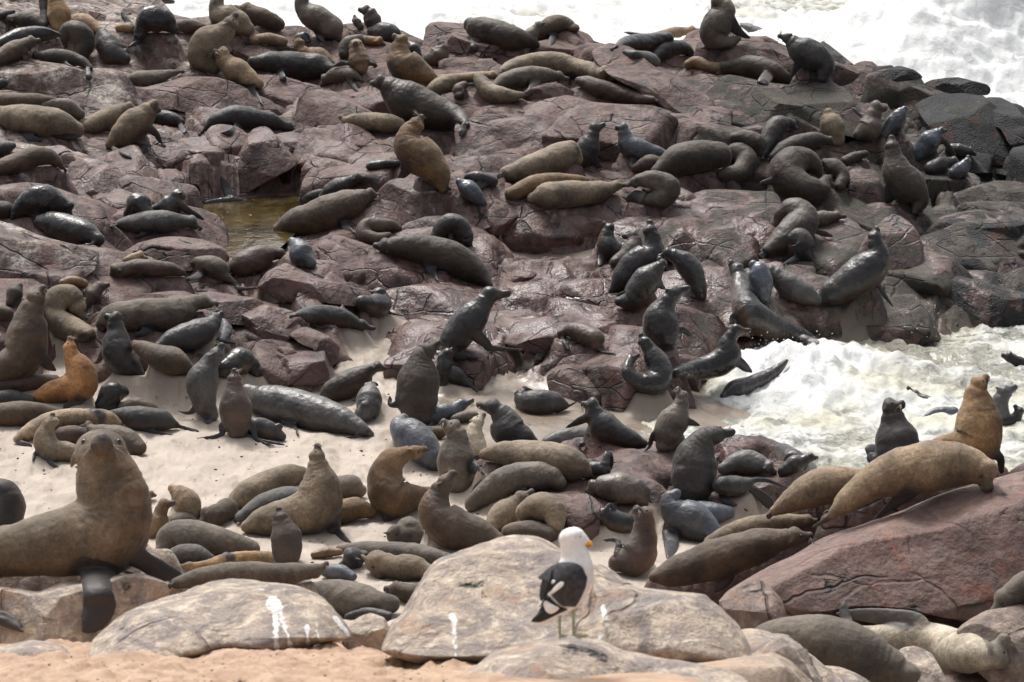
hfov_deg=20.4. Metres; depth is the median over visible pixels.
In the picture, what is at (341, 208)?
fur seal
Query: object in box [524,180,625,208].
fur seal
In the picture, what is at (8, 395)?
fur seal
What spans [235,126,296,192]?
boulder
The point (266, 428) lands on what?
fur seal
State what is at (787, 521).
seal pup
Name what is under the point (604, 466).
fur seal
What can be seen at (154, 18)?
fur seal
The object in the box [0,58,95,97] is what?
boulder
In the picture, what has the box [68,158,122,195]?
boulder
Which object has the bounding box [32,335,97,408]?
fur seal
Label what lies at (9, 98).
fur seal
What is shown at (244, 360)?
fur seal
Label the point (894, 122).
fur seal
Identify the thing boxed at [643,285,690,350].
fur seal
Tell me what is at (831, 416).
sea
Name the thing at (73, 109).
fur seal
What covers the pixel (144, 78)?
fur seal
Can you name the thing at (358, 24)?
fur seal
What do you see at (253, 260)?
fur seal
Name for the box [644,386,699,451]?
fur seal
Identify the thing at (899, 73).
boulder
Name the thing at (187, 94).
boulder
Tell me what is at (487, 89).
fur seal
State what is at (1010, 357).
fur seal
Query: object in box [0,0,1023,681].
rocky shore
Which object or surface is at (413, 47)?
fur seal
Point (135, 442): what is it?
seal pup
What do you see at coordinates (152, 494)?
seal pup
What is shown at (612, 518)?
fur seal
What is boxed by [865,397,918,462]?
fur seal
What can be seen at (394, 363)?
boulder
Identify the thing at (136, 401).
fur seal
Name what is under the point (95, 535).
fur seal
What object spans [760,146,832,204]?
fur seal
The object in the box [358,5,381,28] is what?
fur seal
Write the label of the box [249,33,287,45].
fur seal
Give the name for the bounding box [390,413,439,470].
fur seal
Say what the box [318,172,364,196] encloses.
fur seal
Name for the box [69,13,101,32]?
fur seal
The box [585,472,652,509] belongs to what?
fur seal
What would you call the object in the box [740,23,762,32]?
fur seal
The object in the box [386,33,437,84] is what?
fur seal
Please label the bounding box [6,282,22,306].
fur seal
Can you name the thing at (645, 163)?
fur seal
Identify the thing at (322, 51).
fur seal
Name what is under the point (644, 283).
fur seal
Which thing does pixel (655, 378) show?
fur seal
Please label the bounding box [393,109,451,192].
fur seal
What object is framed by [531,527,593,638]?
gull
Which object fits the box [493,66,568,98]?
fur seal
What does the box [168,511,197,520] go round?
seal pup
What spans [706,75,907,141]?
boulder
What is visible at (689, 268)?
fur seal
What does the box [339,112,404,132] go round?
fur seal
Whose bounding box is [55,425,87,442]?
fur seal
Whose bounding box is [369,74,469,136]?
fur seal
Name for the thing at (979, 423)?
fur seal
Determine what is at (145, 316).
fur seal
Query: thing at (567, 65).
fur seal
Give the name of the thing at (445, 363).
fur seal
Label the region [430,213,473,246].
fur seal
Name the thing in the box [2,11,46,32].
fur seal
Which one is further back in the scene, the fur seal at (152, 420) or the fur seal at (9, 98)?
the fur seal at (9, 98)
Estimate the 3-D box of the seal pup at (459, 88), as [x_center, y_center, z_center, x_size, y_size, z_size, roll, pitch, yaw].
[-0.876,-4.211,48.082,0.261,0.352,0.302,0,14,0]
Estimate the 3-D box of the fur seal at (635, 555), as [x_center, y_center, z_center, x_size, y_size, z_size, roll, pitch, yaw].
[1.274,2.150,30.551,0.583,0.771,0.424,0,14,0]
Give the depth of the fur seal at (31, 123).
45.61 m
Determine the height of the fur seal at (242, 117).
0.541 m
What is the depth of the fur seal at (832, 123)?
47.61 m
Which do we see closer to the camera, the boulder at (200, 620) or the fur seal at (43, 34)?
the boulder at (200, 620)
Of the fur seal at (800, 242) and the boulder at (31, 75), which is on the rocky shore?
the fur seal at (800, 242)
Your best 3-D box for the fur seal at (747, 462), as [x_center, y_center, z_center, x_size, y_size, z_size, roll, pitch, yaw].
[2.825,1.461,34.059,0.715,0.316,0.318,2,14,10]
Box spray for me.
[752,305,935,394]
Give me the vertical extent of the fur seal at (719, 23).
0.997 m
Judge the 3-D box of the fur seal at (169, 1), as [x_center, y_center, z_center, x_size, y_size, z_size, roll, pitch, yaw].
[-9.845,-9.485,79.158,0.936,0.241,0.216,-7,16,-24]
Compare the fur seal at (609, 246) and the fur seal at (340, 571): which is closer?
the fur seal at (340, 571)
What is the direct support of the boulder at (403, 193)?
on the bedrock blocks
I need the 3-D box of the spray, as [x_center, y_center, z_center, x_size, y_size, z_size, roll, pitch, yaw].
[4.717,-0.296,41.120,2.516,0.628,5.797,8,16,29]
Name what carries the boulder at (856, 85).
on the bedrock blocks
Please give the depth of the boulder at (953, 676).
19.92 m
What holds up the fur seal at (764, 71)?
on the bedrock blocks
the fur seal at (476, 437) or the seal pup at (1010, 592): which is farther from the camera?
the fur seal at (476, 437)
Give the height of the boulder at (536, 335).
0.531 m
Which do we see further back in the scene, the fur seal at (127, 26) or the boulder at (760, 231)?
the fur seal at (127, 26)
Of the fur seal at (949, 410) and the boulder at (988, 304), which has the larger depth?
the boulder at (988, 304)
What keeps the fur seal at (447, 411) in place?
on the rocky shore
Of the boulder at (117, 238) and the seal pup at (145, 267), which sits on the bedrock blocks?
the boulder at (117, 238)
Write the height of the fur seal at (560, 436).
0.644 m
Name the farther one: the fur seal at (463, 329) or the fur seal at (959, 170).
the fur seal at (959, 170)
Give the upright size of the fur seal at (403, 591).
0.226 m
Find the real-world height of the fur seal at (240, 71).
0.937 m
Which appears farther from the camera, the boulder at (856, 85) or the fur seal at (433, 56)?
the boulder at (856, 85)
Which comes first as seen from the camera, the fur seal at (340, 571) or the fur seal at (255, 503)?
the fur seal at (340, 571)
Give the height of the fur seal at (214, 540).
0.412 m
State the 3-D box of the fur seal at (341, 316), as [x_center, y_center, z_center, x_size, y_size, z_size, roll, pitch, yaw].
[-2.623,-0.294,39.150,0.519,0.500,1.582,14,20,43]
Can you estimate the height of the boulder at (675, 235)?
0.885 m
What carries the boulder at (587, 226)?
on the bedrock blocks
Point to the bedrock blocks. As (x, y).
(712, 220)
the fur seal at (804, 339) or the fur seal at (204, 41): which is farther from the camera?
the fur seal at (204, 41)
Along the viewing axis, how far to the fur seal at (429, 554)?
30.91 m
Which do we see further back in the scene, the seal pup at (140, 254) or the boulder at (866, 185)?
the boulder at (866, 185)
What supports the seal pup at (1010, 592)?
on the boulder at (988, 625)
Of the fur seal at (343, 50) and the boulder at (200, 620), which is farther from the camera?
the fur seal at (343, 50)
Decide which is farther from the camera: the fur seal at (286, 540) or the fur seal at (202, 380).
the fur seal at (202, 380)
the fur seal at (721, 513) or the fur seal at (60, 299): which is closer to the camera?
the fur seal at (721, 513)
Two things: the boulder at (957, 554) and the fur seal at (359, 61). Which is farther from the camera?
the fur seal at (359, 61)
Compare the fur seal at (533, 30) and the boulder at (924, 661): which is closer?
the boulder at (924, 661)
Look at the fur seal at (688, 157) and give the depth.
45.61 m
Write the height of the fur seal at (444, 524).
0.957 m
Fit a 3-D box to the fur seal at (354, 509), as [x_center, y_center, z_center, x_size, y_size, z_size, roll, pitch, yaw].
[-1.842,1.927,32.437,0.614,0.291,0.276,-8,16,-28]
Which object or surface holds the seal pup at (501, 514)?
on the rocky shore
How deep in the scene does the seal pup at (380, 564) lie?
30.33 m
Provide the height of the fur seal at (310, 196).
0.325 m
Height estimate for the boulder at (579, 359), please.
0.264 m
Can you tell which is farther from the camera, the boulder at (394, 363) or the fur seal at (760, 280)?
the fur seal at (760, 280)
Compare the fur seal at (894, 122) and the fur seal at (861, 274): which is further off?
the fur seal at (894, 122)
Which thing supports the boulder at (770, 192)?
on the bedrock blocks
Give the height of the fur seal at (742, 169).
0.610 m
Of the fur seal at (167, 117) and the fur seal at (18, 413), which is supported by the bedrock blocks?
the fur seal at (167, 117)
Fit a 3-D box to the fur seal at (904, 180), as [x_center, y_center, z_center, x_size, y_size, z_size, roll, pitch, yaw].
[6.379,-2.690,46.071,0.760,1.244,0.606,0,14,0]
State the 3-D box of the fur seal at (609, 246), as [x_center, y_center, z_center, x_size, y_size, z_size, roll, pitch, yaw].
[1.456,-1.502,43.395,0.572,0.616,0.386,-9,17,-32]
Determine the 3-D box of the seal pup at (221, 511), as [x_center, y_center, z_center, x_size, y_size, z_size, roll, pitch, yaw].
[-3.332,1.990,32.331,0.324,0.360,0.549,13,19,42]
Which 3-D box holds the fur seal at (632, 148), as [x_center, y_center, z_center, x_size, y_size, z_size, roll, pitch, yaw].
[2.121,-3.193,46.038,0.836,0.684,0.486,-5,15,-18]
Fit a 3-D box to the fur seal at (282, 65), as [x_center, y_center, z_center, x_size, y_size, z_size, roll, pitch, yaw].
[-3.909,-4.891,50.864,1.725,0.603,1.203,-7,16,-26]
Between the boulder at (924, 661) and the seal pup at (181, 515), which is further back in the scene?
the seal pup at (181, 515)
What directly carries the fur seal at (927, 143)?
on the bedrock blocks
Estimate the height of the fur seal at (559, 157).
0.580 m
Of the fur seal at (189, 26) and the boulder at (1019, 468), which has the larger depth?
the fur seal at (189, 26)
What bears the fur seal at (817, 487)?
on the rocky shore
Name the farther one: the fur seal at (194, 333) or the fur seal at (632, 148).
the fur seal at (632, 148)
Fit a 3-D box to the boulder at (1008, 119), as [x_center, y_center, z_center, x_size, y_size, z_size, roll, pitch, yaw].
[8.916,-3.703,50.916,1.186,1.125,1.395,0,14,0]
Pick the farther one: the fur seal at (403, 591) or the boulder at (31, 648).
the fur seal at (403, 591)
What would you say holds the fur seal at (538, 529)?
on the rocky shore
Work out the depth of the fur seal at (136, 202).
41.49 m
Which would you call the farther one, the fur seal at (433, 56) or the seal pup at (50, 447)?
the fur seal at (433, 56)
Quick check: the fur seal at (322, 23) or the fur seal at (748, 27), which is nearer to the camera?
the fur seal at (322, 23)
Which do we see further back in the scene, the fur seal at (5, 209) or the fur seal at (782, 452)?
the fur seal at (5, 209)
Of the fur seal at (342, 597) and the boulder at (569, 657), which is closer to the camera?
the boulder at (569, 657)
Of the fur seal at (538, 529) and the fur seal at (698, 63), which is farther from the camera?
the fur seal at (698, 63)
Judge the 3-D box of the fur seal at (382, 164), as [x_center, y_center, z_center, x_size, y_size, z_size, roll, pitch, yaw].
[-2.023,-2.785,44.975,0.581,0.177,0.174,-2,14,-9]
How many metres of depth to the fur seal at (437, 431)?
35.81 m
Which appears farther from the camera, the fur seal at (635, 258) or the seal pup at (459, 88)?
the seal pup at (459, 88)
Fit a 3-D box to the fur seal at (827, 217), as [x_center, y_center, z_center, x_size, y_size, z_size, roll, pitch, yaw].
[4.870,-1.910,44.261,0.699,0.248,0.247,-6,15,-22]
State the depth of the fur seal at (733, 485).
32.69 m
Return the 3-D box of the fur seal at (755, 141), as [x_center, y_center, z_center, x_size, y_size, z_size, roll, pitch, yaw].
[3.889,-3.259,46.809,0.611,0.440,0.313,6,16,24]
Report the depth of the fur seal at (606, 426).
34.12 m
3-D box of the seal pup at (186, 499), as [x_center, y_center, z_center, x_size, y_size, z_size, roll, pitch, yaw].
[-3.702,1.869,32.365,0.321,0.470,0.352,-10,17,-35]
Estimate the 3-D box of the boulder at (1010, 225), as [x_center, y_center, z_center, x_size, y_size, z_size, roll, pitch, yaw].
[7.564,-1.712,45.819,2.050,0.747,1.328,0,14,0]
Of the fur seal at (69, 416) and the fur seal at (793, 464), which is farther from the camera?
the fur seal at (69, 416)
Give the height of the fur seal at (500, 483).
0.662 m
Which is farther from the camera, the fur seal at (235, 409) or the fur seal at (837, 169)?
the fur seal at (837, 169)
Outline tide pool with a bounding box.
[203,195,303,257]
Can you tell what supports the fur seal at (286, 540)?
on the rocky shore
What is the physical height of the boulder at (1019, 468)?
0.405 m
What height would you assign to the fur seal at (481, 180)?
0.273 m
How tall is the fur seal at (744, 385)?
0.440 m
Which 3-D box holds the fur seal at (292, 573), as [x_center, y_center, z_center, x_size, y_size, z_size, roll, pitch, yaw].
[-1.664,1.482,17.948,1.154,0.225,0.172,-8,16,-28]
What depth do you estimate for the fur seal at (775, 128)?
46.86 m
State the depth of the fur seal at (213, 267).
40.53 m
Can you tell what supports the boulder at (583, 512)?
on the rocky shore
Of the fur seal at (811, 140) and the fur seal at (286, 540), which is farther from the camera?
the fur seal at (811, 140)
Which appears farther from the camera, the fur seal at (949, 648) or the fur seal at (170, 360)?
the fur seal at (170, 360)
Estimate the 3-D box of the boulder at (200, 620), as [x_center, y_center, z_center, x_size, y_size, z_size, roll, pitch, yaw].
[-1.588,1.549,15.090,1.410,0.458,1.064,-4,15,-16]
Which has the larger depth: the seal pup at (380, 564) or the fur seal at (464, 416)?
the fur seal at (464, 416)
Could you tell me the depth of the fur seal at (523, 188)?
44.20 m
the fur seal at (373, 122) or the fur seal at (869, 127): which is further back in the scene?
the fur seal at (869, 127)
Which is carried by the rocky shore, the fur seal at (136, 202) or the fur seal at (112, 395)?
the fur seal at (112, 395)
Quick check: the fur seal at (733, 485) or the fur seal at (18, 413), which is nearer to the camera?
the fur seal at (733, 485)
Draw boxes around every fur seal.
[0,9,15,19]
[0,26,62,46]
[0,35,40,65]
[0,78,6,88]
[0,92,56,105]
[0,104,83,141]
[0,141,15,156]
[0,146,66,174]
[0,201,12,218]
[0,284,55,380]
[0,305,13,320]
[0,374,58,391]
[0,389,35,402]
[0,401,60,425]
[0,429,181,632]
[0,478,25,525]
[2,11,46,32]
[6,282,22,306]
[10,184,74,223]
[13,408,128,446]
[32,49,92,79]
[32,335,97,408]
[35,211,104,245]
[38,0,48,25]
[41,98,84,119]
[44,284,95,342]
[47,0,70,30]
[55,20,94,58]
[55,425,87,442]
[59,276,87,287]
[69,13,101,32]
[80,101,135,133]
[83,281,109,308]
[94,311,144,375]
[95,28,130,64]
[95,294,218,336]
[95,381,128,409]
[105,99,162,158]
[110,210,202,237]
[110,406,198,434]
[115,11,134,33]
[118,397,159,408]
[123,192,152,216]
[126,69,184,86]
[127,5,183,47]
[130,340,193,374]
[152,189,203,219]
[154,110,188,134]
[155,310,223,350]
[155,519,259,555]
[162,0,174,3]
[168,561,330,588]
[169,544,214,563]
[176,19,206,34]
[179,342,224,422]
[180,551,275,570]
[185,255,257,290]
[187,12,238,74]
[193,176,246,203]
[198,105,296,135]
[198,368,273,445]
[208,46,263,104]
[209,0,254,36]
[216,318,234,344]
[218,347,261,378]
[227,245,286,275]
[228,464,305,508]
[233,486,297,522]
[234,2,284,31]
[241,443,351,542]
[243,384,373,438]
[245,417,285,445]
[247,51,334,80]
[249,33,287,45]
[270,507,301,562]
[273,188,380,235]
[288,237,316,267]
[289,305,375,330]
[293,35,314,52]
[294,0,343,42]
[294,32,310,42]
[297,189,321,202]
[308,47,334,63]
[311,547,342,558]
[314,579,399,615]
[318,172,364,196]
[319,361,387,401]
[322,564,356,580]
[333,39,377,73]
[336,541,449,563]
[338,34,364,58]
[338,475,366,497]
[338,547,368,568]
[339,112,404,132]
[339,497,376,523]
[344,607,392,619]
[352,15,363,29]
[355,287,405,317]
[355,381,381,421]
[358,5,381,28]
[364,36,385,45]
[366,159,400,169]
[367,22,400,41]
[367,444,429,521]
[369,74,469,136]
[373,234,493,286]
[383,581,418,601]
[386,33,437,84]
[387,337,442,424]
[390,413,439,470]
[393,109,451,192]
[407,41,421,55]
[418,468,502,549]
[422,38,448,65]
[426,74,460,95]
[426,398,474,425]
[427,426,445,437]
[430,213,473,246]
[436,347,453,385]
[437,70,498,80]
[437,418,488,492]
[440,286,521,360]
[448,366,477,391]
[450,411,478,422]
[456,178,486,204]
[463,17,539,53]
[464,171,497,189]
[464,461,566,511]
[466,412,486,455]
[468,73,526,103]
[474,440,592,480]
[476,398,537,442]
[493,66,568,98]
[496,51,614,80]
[496,140,582,181]
[501,520,557,541]
[504,173,589,199]
[514,385,575,414]
[515,492,566,531]
[520,21,544,55]
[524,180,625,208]
[537,15,579,50]
[542,427,586,447]
[557,323,615,353]
[566,397,647,447]
[575,76,658,103]
[577,122,605,168]
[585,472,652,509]
[589,451,613,476]
[597,221,622,266]
[600,503,633,532]
[603,505,657,576]
[609,219,664,292]
[609,230,641,267]
[610,32,673,51]
[614,256,667,310]
[615,122,665,166]
[621,332,673,394]
[622,50,660,66]
[625,170,680,207]
[631,154,659,171]
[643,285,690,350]
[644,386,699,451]
[649,526,812,592]
[651,40,693,61]
[651,140,731,175]
[654,25,698,37]
[657,247,706,300]
[660,488,720,558]
[671,422,747,510]
[672,324,752,379]
[684,56,719,73]
[698,501,734,522]
[699,0,749,49]
[712,475,785,508]
[716,55,790,84]
[716,142,757,183]
[717,450,776,475]
[720,359,787,397]
[724,259,819,341]
[729,129,765,155]
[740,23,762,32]
[747,260,772,304]
[755,614,920,681]
[759,197,832,258]
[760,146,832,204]
[761,115,797,159]
[766,466,861,518]
[767,132,835,161]
[767,264,821,305]
[771,443,816,472]
[777,30,834,82]
[777,452,818,475]
[783,228,813,263]
[797,334,818,345]
[812,440,997,527]
[817,210,846,225]
[818,226,892,305]
[820,108,844,145]
[821,158,849,190]
[836,601,1010,673]
[840,150,868,165]
[851,100,887,140]
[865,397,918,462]
[879,106,907,137]
[882,135,928,214]
[906,386,931,398]
[913,127,955,160]
[922,406,958,416]
[924,156,959,174]
[932,374,1004,473]
[944,143,976,156]
[948,155,971,178]
[993,382,1017,417]
[1001,351,1023,365]
[1002,404,1023,425]
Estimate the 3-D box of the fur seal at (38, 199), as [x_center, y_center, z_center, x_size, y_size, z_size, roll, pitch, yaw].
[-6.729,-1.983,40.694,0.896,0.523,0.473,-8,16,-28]
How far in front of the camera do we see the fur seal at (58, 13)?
50.69 m
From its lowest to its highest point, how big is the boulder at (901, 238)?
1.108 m
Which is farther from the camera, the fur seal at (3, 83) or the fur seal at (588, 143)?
the fur seal at (3, 83)
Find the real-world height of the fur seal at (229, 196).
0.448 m
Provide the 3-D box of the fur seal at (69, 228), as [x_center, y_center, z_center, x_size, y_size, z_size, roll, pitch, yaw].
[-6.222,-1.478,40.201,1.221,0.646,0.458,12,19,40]
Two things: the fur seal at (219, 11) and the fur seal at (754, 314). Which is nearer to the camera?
the fur seal at (754, 314)
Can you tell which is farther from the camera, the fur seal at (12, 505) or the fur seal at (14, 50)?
the fur seal at (14, 50)
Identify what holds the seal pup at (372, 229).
on the rocky shore
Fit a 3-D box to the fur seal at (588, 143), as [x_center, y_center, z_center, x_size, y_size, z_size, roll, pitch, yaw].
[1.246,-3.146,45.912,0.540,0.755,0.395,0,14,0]
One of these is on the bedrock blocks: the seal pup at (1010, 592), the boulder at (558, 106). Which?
the boulder at (558, 106)
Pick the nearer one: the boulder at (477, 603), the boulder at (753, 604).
the boulder at (477, 603)
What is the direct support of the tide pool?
on the rocky shore
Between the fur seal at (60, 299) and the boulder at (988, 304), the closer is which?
the fur seal at (60, 299)
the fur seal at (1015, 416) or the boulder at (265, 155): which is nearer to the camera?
the fur seal at (1015, 416)
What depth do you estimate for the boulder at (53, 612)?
17.41 m
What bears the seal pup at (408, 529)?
on the rocky shore
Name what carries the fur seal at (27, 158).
on the rocky shore
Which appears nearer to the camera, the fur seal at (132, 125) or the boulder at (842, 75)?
the fur seal at (132, 125)
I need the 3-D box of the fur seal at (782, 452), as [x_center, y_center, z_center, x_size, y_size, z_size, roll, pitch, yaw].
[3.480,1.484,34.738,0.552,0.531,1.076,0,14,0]
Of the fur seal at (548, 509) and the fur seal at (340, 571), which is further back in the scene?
the fur seal at (548, 509)
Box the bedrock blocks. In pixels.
[0,12,1023,412]
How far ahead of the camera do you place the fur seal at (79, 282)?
38.22 m
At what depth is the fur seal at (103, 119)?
46.67 m
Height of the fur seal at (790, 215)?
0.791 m
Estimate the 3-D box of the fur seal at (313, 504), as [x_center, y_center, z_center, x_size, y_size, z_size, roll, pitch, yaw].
[-2.329,1.675,31.936,1.354,1.032,0.661,4,15,15]
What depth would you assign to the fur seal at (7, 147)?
44.32 m
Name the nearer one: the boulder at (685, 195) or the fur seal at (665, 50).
the boulder at (685, 195)
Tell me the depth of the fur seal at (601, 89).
48.58 m
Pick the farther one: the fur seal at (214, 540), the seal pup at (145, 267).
the seal pup at (145, 267)
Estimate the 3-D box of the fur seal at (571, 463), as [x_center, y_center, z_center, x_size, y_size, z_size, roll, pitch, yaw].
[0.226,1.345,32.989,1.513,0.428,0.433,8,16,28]
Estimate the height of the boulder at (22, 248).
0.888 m
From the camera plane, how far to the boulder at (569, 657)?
12.68 m
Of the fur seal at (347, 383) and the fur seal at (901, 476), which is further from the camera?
the fur seal at (347, 383)
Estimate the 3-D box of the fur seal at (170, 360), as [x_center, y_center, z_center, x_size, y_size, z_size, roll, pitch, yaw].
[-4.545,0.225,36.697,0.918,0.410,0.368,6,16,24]
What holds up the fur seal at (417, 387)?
on the rocky shore
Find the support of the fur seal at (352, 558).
on the rocky shore
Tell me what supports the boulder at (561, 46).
on the rocky shore
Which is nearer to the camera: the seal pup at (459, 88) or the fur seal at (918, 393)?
the fur seal at (918, 393)
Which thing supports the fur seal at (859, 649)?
on the rocky shore
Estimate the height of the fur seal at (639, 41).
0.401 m
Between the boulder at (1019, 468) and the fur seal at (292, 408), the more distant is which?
the fur seal at (292, 408)
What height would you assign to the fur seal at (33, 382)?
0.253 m
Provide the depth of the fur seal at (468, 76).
48.71 m
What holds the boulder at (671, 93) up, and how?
on the bedrock blocks
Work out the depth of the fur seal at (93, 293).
38.29 m
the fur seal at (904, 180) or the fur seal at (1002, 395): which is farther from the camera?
the fur seal at (904, 180)
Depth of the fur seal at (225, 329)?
37.48 m
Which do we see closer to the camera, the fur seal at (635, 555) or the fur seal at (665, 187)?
the fur seal at (635, 555)
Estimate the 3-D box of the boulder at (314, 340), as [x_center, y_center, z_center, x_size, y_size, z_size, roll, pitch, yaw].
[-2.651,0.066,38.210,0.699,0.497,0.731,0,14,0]
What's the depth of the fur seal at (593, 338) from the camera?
38.67 m
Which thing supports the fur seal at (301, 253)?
on the bedrock blocks
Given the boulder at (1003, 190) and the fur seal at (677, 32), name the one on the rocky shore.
the fur seal at (677, 32)
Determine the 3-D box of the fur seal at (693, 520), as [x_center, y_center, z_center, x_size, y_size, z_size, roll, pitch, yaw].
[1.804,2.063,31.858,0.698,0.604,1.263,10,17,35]
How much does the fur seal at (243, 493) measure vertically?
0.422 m
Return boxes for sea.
[165,0,1023,471]
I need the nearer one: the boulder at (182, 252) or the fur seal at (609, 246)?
the boulder at (182, 252)
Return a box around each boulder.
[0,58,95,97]
[0,221,98,277]
[0,573,183,643]
[0,640,69,655]
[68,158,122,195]
[88,578,351,657]
[103,220,132,251]
[124,236,228,270]
[132,291,265,325]
[135,76,256,112]
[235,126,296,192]
[241,304,300,340]
[257,263,365,305]
[274,340,330,385]
[275,132,300,153]
[289,327,339,366]
[341,613,388,650]
[377,175,451,216]
[381,535,751,664]
[383,347,434,378]
[447,31,515,58]
[463,636,747,681]
[504,314,619,353]
[521,95,674,119]
[530,38,588,55]
[556,353,681,366]
[564,494,600,539]
[566,214,602,236]
[592,43,715,113]
[595,216,696,262]
[677,188,695,200]
[694,38,859,85]
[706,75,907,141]
[719,580,785,629]
[723,471,1023,621]
[735,221,779,257]
[754,482,775,495]
[755,191,781,202]
[821,41,893,71]
[825,665,869,681]
[843,64,939,96]
[847,168,883,203]
[857,214,923,275]
[873,322,931,346]
[880,66,921,81]
[899,646,946,681]
[916,93,1010,166]
[924,209,1023,238]
[925,77,990,94]
[944,671,987,681]
[947,276,1023,327]
[953,180,1023,202]
[956,603,1023,681]
[987,97,1023,148]
[1006,463,1023,474]
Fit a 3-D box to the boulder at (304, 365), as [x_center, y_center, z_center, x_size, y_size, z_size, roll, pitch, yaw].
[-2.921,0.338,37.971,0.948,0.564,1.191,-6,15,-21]
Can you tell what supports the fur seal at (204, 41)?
on the bedrock blocks
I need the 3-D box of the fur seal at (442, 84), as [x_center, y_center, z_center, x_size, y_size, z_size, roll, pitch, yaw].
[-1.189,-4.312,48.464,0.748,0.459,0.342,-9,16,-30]
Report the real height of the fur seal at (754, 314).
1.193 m
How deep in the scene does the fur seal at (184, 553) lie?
30.74 m
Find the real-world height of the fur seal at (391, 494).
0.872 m
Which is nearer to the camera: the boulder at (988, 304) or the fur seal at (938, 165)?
the boulder at (988, 304)
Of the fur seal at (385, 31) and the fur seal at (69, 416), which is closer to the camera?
the fur seal at (69, 416)
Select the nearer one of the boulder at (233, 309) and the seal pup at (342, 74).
the boulder at (233, 309)
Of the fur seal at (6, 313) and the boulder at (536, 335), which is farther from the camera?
the boulder at (536, 335)
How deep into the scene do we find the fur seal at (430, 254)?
41.59 m
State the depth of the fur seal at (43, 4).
50.82 m
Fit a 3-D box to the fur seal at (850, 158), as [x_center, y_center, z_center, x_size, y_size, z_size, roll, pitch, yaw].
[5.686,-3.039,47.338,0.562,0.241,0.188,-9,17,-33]
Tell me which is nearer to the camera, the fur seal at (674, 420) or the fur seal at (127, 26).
the fur seal at (674, 420)
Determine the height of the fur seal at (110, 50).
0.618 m
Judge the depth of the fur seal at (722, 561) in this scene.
23.29 m
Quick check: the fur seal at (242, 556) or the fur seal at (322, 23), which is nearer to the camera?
the fur seal at (242, 556)
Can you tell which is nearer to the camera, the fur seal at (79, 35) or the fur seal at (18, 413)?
the fur seal at (18, 413)
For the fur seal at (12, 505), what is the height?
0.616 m
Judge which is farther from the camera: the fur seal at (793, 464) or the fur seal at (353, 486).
the fur seal at (793, 464)
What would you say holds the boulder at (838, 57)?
on the bedrock blocks
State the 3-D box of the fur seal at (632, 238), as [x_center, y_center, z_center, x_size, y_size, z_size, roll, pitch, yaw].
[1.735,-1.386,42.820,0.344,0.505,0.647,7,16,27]
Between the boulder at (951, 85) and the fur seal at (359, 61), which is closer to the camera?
the boulder at (951, 85)
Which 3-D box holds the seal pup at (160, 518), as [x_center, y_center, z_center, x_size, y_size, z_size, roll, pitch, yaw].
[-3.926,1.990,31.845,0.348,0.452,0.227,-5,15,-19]
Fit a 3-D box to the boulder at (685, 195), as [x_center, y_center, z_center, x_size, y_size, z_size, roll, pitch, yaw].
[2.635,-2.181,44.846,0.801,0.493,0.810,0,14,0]
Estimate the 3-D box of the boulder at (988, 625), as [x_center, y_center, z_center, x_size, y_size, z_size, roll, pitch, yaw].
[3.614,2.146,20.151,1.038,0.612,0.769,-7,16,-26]
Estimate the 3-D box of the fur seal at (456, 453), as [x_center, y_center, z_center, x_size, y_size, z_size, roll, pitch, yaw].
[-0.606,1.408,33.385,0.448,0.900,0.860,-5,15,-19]
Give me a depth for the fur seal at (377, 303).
40.13 m
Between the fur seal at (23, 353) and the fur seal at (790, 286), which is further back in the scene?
the fur seal at (790, 286)
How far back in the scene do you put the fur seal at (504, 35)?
50.96 m
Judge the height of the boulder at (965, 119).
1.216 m
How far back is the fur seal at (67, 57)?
48.26 m
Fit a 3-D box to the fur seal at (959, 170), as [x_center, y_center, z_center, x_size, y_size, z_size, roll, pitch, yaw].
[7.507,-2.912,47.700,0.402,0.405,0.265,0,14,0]
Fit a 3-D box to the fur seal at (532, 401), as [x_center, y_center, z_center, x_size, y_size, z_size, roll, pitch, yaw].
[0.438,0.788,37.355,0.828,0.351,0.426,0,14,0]
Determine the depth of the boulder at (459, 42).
51.15 m
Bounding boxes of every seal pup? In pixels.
[32,412,75,466]
[80,420,146,454]
[109,259,186,277]
[122,250,147,261]
[149,490,156,497]
[149,498,176,538]
[168,484,201,518]
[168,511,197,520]
[198,498,238,525]
[319,66,363,91]
[356,215,401,244]
[361,550,430,580]
[383,516,423,543]
[453,81,467,100]
[486,488,534,531]
[704,513,817,540]
[989,571,1023,609]
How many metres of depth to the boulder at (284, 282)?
39.85 m
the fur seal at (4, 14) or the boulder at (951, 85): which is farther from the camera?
the fur seal at (4, 14)
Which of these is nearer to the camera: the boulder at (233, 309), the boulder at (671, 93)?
the boulder at (233, 309)
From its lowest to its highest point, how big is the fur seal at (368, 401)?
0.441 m
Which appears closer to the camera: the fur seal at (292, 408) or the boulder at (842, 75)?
the fur seal at (292, 408)
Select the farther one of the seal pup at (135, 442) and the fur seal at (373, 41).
the fur seal at (373, 41)
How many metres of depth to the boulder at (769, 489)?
33.09 m
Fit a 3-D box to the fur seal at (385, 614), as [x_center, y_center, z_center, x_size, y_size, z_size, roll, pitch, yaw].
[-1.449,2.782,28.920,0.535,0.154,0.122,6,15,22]
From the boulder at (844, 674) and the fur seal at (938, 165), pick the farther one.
the fur seal at (938, 165)
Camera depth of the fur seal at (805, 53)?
48.80 m
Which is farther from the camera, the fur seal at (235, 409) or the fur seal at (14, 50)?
the fur seal at (14, 50)
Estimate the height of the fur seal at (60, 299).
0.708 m
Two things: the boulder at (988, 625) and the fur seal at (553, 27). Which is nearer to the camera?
the boulder at (988, 625)
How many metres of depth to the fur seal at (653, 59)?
49.47 m
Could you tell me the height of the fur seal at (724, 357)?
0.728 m
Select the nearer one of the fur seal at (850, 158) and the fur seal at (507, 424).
the fur seal at (507, 424)

